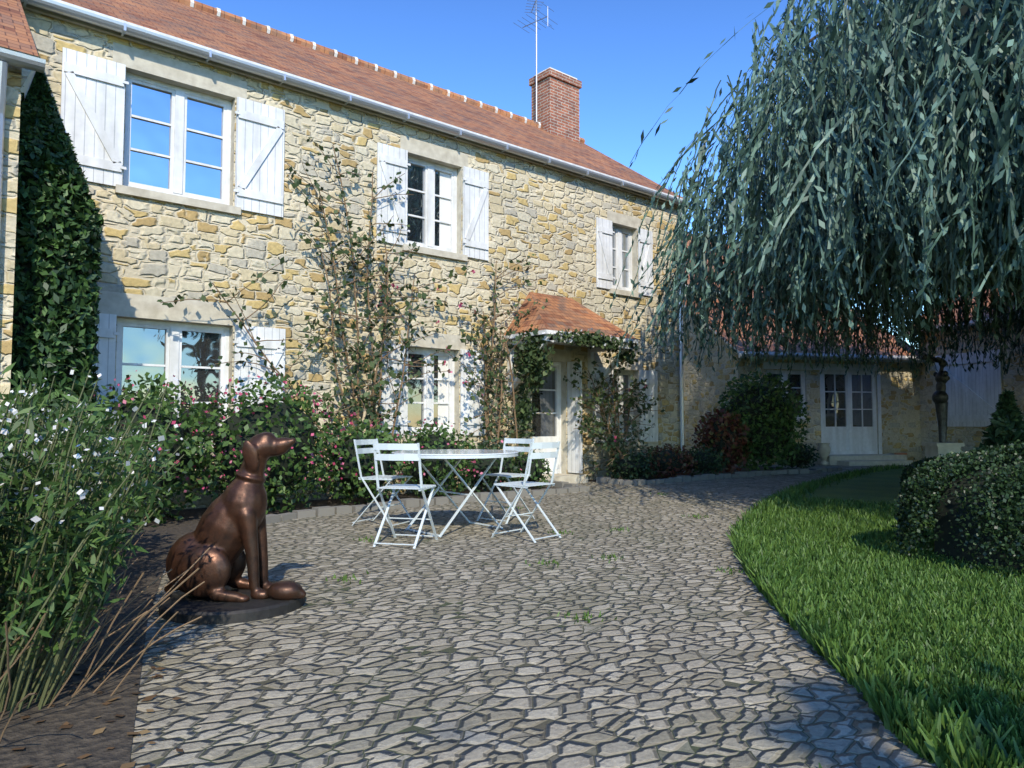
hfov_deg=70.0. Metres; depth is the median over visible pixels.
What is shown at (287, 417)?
flowering bush
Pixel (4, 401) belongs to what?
gaura
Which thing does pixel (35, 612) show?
flowering plant
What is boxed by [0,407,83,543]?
gaura
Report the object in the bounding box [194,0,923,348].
sky
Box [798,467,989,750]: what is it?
ground
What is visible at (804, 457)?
shrub
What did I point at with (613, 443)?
rose
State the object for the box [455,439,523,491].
shrub
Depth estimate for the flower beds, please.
3.08 m
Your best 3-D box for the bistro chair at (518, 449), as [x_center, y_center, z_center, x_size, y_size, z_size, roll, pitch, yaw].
[-0.056,0.975,7.488,0.400,0.834,0.476,-2,-4,39]
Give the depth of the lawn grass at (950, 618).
3.92 m
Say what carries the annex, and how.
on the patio
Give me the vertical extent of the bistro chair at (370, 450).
0.834 m
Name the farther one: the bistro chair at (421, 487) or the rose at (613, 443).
the rose at (613, 443)
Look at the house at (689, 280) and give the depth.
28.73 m
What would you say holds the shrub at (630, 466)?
on the flower beds
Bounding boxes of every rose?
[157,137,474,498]
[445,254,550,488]
[563,349,664,481]
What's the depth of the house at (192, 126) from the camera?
9.86 m
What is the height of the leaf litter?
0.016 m
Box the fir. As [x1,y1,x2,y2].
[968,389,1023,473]
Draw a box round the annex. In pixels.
[683,298,925,465]
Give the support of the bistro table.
on the patio
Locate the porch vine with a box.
[505,324,639,454]
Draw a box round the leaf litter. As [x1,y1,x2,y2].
[4,641,183,767]
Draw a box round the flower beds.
[0,466,841,767]
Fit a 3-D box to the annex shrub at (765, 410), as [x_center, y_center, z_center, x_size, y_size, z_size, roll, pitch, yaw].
[5.008,0.746,14.781,2.010,2.062,1.828,3,-4,-40]
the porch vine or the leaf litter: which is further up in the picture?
the porch vine
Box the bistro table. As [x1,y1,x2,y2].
[391,449,517,536]
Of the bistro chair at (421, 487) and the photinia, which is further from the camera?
the photinia
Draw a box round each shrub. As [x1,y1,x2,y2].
[395,418,479,497]
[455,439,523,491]
[511,449,552,488]
[606,448,658,479]
[643,443,697,478]
[684,445,729,474]
[716,370,809,470]
[779,442,819,468]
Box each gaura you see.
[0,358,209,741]
[0,367,90,567]
[0,386,145,517]
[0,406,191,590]
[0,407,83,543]
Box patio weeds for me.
[326,492,879,767]
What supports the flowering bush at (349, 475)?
on the flower beds
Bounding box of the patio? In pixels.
[130,464,937,767]
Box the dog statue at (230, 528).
[159,432,305,624]
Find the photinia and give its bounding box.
[691,407,752,473]
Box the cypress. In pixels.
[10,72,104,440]
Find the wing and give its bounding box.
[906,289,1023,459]
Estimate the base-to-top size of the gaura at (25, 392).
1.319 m
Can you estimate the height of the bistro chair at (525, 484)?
0.834 m
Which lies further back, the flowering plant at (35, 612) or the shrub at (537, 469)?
the shrub at (537, 469)
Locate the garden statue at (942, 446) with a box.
[921,352,964,457]
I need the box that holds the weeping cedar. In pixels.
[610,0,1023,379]
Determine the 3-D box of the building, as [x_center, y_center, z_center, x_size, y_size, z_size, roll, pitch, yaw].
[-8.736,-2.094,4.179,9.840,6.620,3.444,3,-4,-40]
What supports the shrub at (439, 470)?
on the flower beds
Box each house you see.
[0,0,689,510]
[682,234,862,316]
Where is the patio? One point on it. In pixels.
(459, 643)
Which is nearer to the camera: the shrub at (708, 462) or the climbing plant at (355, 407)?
the climbing plant at (355, 407)
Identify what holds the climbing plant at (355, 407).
on the flower beds
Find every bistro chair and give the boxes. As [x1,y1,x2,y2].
[352,439,413,525]
[373,443,437,548]
[476,438,534,523]
[492,441,561,542]
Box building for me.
[0,0,45,402]
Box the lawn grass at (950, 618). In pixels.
[748,494,1023,766]
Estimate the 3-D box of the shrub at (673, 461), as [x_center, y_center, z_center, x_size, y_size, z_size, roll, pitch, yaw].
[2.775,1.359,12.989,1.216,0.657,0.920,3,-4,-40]
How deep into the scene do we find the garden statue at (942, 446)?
12.92 m
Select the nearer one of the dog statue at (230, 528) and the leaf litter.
the leaf litter
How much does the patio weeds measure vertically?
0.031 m
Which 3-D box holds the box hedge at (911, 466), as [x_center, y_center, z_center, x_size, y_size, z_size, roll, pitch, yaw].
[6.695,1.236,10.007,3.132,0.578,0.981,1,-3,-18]
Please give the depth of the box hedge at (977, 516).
5.01 m
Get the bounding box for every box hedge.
[891,440,1023,579]
[899,454,958,498]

